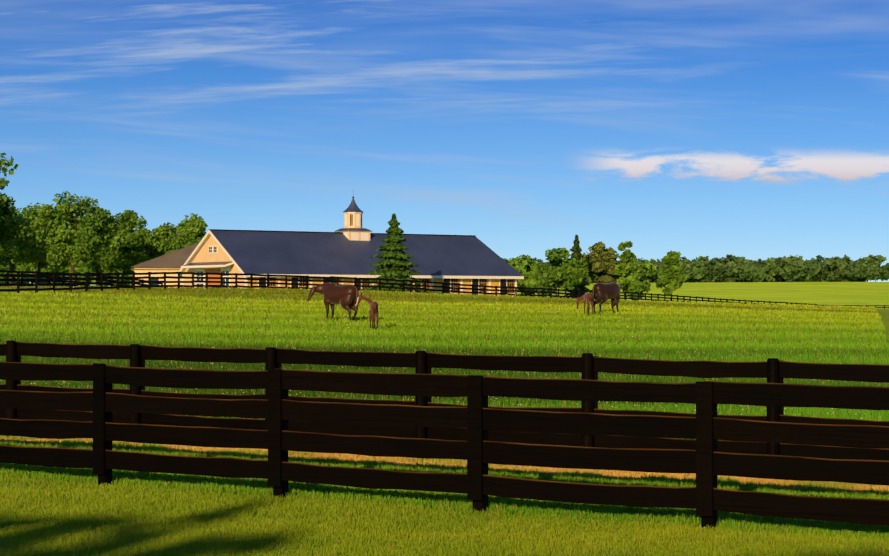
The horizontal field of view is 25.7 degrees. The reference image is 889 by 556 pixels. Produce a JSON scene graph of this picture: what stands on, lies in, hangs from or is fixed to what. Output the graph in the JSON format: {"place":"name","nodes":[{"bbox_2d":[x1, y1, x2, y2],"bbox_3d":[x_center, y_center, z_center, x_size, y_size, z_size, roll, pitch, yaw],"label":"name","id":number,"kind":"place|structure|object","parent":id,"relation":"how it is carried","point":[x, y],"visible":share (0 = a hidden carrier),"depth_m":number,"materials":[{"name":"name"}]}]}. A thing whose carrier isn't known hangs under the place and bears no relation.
{"place":"outdoors","nodes":[
{"label":"outdoors","id":0,"kind":"place"},
{"bbox_2d":[0,282,888,552],"bbox_3d":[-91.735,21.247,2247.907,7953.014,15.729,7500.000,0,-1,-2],"label":"ground","id":1,"kind":"structure","parent":0,"point":[848,293],"depth_m":471.83,"materials":[{"name":"green plant"}]},
{"bbox_2d":[0,177,16,223],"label":"tall tree","id":2,"kind":"object","parent":1,"relation":"on","point":[5,203],"visible":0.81,"depth_m":297.83,"materials":[{"name":"green plant"}]},
{"bbox_2d":[0,152,18,222],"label":"tall tree","id":3,"kind":"object","parent":1,"relation":"on","point":[7,164],"visible":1,"depth_m":280.52,"materials":[{"name":"green plant"}]},
{"bbox_2d":[0,259,34,283],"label":"bush","id":4,"kind":"object","parent":1,"relation":"on","point":[15,267],"visible":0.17,"depth_m":427.19,"materials":[{"name":"green plant"}]},
{"bbox_2d":[0,206,51,282],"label":"tree","id":5,"kind":"object","parent":1,"relation":"on","point":[18,242],"visible":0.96,"depth_m":295.78,"materials":[{"name":"green plant"}]},
{"bbox_2d":[11,202,76,282],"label":"tree","id":6,"kind":"object","parent":1,"relation":"on","point":[32,212],"visible":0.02,"depth_m":317.79,"materials":[{"name":"green plant"}]},
{"bbox_2d":[20,261,84,286],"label":"bush","id":7,"kind":"object","parent":1,"relation":"on","point":[66,268],"visible":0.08,"depth_m":428.31,"materials":[{"name":"green plant"}]},
{"bbox_2d":[30,191,120,280],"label":"tree","id":8,"kind":"object","parent":1,"relation":"on","point":[88,237],"visible":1,"depth_m":271.45,"materials":[{"name":"green plant"}]},
{"bbox_2d":[0,270,162,287],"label":"hedge","id":9,"kind":"object","parent":1,"relation":"on","point":[34,272],"visible":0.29,"depth_m":166.39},
{"bbox_2d":[77,260,101,285],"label":"tree","id":10,"kind":"object","parent":1,"relation":"on","point":[96,267],"visible":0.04,"depth_m":335.64,"materials":[{"name":"green plant"}]},
{"bbox_2d":[75,264,132,286],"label":"bush","id":11,"kind":"object","parent":1,"relation":"on","point":[85,268],"visible":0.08,"depth_m":419.00,"materials":[{"name":"green plant"}]},
{"bbox_2d":[95,210,156,284],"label":"tree","id":12,"kind":"object","parent":1,"relation":"on","point":[126,254],"visible":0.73,"depth_m":296.86,"materials":[{"name":"green plant"}]},
{"bbox_2d":[130,228,162,271],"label":"tree","id":13,"kind":"object","parent":1,"relation":"on","point":[140,234],"depth_m":327.27,"materials":[{"name":"green plant"}]},
{"bbox_2d":[141,236,164,262],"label":"tree","id":14,"kind":"object","parent":1,"relation":"on","point":[152,252],"visible":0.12,"depth_m":305.39,"materials":[{"name":"green plant"}]},
{"bbox_2d":[131,242,199,287],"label":"barn","id":15,"kind":"structure","parent":1,"relation":"on","point":[174,261],"depth_m":252.33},
{"bbox_2d":[152,213,207,254],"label":"tree","id":16,"kind":"object","parent":1,"relation":"on","point":[191,230],"visible":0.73,"depth_m":296.35,"materials":[{"name":"green plant"}]},
{"bbox_2d":[307,283,358,321],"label":"horse","id":17,"kind":"object","parent":1,"relation":"on","point":[345,297],"visible":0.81,"depth_m":92.33,"materials":[{"name":"brown"}]},
{"bbox_2d":[176,197,523,296],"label":"barn","id":18,"kind":"structure","parent":1,"relation":"on","point":[349,248],"depth_m":203.64,"materials":[{"name":"blue metal"}]},
{"bbox_2d":[356,292,378,329],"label":"foal","id":19,"kind":"object","parent":1,"relation":"on","point":[373,311],"visible":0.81,"depth_m":81.68,"materials":[{"name":"brown"}]},
{"bbox_2d":[365,213,430,292],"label":"spruce by barn","id":20,"kind":"object","parent":1,"relation":"on","point":[394,263],"visible":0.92,"depth_m":189.80,"materials":[{"name":"green plant"}]},
{"bbox_2d":[0,285,883,417],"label":"clover heads","id":21,"kind":"object","parent":1,"relation":"on","point":[505,336],"visible":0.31,"depth_m":78.62,"materials":[{"name":"green plant"}]},
{"bbox_2d":[0,285,888,555],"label":"grass","id":22,"kind":"structure","parent":1,"relation":"on","point":[82,523],"depth_m":24.79,"materials":[{"name":"green plant"}]},
{"bbox_2d":[0,362,888,528],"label":"fence","id":23,"kind":"object","parent":1,"relation":"on","point":[707,463],"visible":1,"depth_m":19.43,"materials":[{"name":"brown wood"}]},
{"bbox_2d":[0,341,888,460],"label":"fence","id":24,"kind":"object","parent":1,"relation":"on","point":[589,366],"visible":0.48,"depth_m":25.57,"materials":[{"name":"brown wood"}]},
{"bbox_2d":[0,272,888,308],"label":"paddock fence","id":25,"kind":"object","parent":1,"relation":"on","point":[87,283],"visible":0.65,"depth_m":169.56,"materials":[{"name":"black wood"}]},
{"bbox_2d":[504,254,534,290],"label":"tree","id":26,"kind":"object","parent":1,"relation":"on","point":[522,265],"visible":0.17,"depth_m":417.41,"materials":[{"name":"green plant"}]},
{"bbox_2d":[518,262,543,296],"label":"tree","id":27,"kind":"object","parent":1,"relation":"on","point":[529,280],"visible":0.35,"depth_m":328.32,"materials":[{"name":"green plant"}]},
{"bbox_2d":[517,263,544,296],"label":"tree","id":28,"kind":"object","parent":1,"relation":"on","point":[527,289],"depth_m":439.89,"materials":[{"name":"green plant"}]},
{"bbox_2d":[533,257,546,264],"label":"tree line","id":29,"kind":"object","parent":1,"relation":"on","point":[538,260],"depth_m":1125.10,"materials":[{"name":"green plant"}]},
{"bbox_2d":[532,247,587,294],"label":"tree","id":30,"kind":"object","parent":1,"relation":"on","point":[559,271],"visible":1,"depth_m":289.13,"materials":[{"name":"green plant"}]},
{"bbox_2d":[560,235,594,297],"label":"conifer tree","id":31,"kind":"object","parent":1,"relation":"on","point":[575,249],"visible":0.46,"depth_m":300.15,"materials":[{"name":"green plant"}]},
{"bbox_2d":[576,293,592,314],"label":"foal","id":32,"kind":"object","parent":1,"relation":"on","point":[586,297],"visible":0.92,"depth_m":105.75,"materials":[{"name":"brown"}]},
{"bbox_2d":[570,258,615,282],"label":"tree line","id":33,"kind":"object","parent":1,"relation":"on","point":[589,280],"visible":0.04,"depth_m":938.96,"materials":[{"name":"green plant"}]},
{"bbox_2d":[582,241,625,282],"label":"pale tree","id":34,"kind":"object","parent":1,"relation":"on","point":[600,259],"visible":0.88,"depth_m":308.84,"materials":[{"name":"green plant"}]},
{"bbox_2d":[592,282,619,312],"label":"horse","id":35,"kind":"object","parent":1,"relation":"on","point":[602,293],"visible":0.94,"depth_m":111.68,"materials":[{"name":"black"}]},
{"bbox_2d":[617,241,636,300],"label":"slim tree","id":36,"kind":"object","parent":1,"relation":"on","point":[627,256],"visible":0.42,"depth_m":322.42,"materials":[{"name":"green plant"}]},
{"bbox_2d":[614,261,656,300],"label":"tree","id":37,"kind":"object","parent":1,"relation":"on","point":[632,280],"visible":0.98,"depth_m":299.69,"materials":[{"name":"green plant"}]},
{"bbox_2d":[635,260,655,282],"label":"tree line","id":38,"kind":"object","parent":1,"relation":"on","point":[651,279],"visible":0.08,"depth_m":965.55,"materials":[{"name":"green plant"}]},
{"bbox_2d":[644,259,665,282],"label":"tree line","id":39,"kind":"object","parent":1,"relation":"on","point":[658,268],"visible":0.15,"depth_m":953.29,"materials":[{"name":"green plant"}]},
{"bbox_2d":[656,250,686,299],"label":"lone tree","id":40,"kind":"object","parent":1,"relation":"on","point":[672,277],"visible":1,"depth_m":335.03,"materials":[{"name":"green plant"}]},
{"bbox_2d":[655,259,689,282],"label":"tree","id":41,"kind":"object","parent":1,"relation":"on","point":[684,260],"depth_m":1027.41,"materials":[{"name":"green plant"}]},
{"bbox_2d":[679,256,709,263],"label":"tree line","id":42,"kind":"object","parent":1,"relation":"on","point":[684,257],"visible":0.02,"depth_m":1151.07,"materials":[{"name":"green plant"}]},
{"bbox_2d":[678,260,722,282],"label":"tree line","id":43,"kind":"object","parent":1,"relation":"on","point":[697,271],"visible":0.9,"depth_m":899.43,"materials":[{"name":"green plant"}]},
{"bbox_2d":[696,256,708,281],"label":"tree","id":44,"kind":"object","parent":1,"relation":"on","point":[706,258],"visible":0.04,"depth_m":1148.59,"materials":[{"name":"green plant"}]},
{"bbox_2d":[701,254,744,281],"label":"tree","id":45,"kind":"object","parent":1,"relation":"on","point":[724,263],"visible":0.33,"depth_m":962.71,"materials":[{"name":"green plant"}]},
{"bbox_2d":[734,256,758,281],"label":"tree","id":46,"kind":"object","parent":1,"relation":"on","point":[741,260],"visible":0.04,"depth_m":990.63,"materials":[{"name":"green plant"}]},
{"bbox_2d":[725,264,777,281],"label":"tree line","id":47,"kind":"object","parent":1,"relation":"on","point":[750,273],"visible":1,"depth_m":914.58,"materials":[{"name":"green plant"}]},
{"bbox_2d":[755,257,785,281],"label":"tree line","id":48,"kind":"object","parent":1,"relation":"on","point":[770,262],"visible":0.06,"depth_m":933.37,"materials":[{"name":"green plant"}]},
{"bbox_2d":[770,255,819,281],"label":"tree line","id":49,"kind":"object","parent":1,"relation":"on","point":[795,269],"visible":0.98,"depth_m":917.27,"materials":[{"name":"green plant"}]},
{"bbox_2d":[804,259,828,281],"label":"tree line","id":50,"kind":"object","parent":1,"relation":"on","point":[822,273],"visible":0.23,"depth_m":975.13,"materials":[{"name":"green plant"}]},
{"bbox_2d":[810,255,834,281],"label":"tree line","id":51,"kind":"object","parent":1,"relation":"on","point":[820,259],"visible":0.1,"depth_m":1176.40,"materials":[{"name":"green plant"}]},
{"bbox_2d":[823,255,860,281],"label":"tree","id":52,"kind":"object","parent":1,"relation":"on","point":[845,268],"visible":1,"depth_m":936.88,"materials":[{"name":"green plant"}]},
{"bbox_2d":[850,278,867,281],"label":"tree line","id":53,"kind":"object","parent":1,"relation":"on","point":[859,280],"visible":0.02,"depth_m":1068.89,"materials":[{"name":"green plant"}]},
{"bbox_2d":[853,254,887,281],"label":"tree","id":54,"kind":"object","parent":1,"relation":"on","point":[871,268],"visible":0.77,"depth_m":1028.65,"materials":[{"name":"green plant"}]},
{"bbox_2d":[871,263,888,281],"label":"tree","id":55,"kind":"object","parent":1,"relation":"on","point":[887,275],"visible":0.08,"depth_m":1179.21,"materials":[{"name":"green plant"}]},
{"bbox_2d":[0,0,888,282],"label":"sky","id":56,"kind":"structure","parent":0,"point":[753,130],"materials":[{"name":"blue"}]}
]}

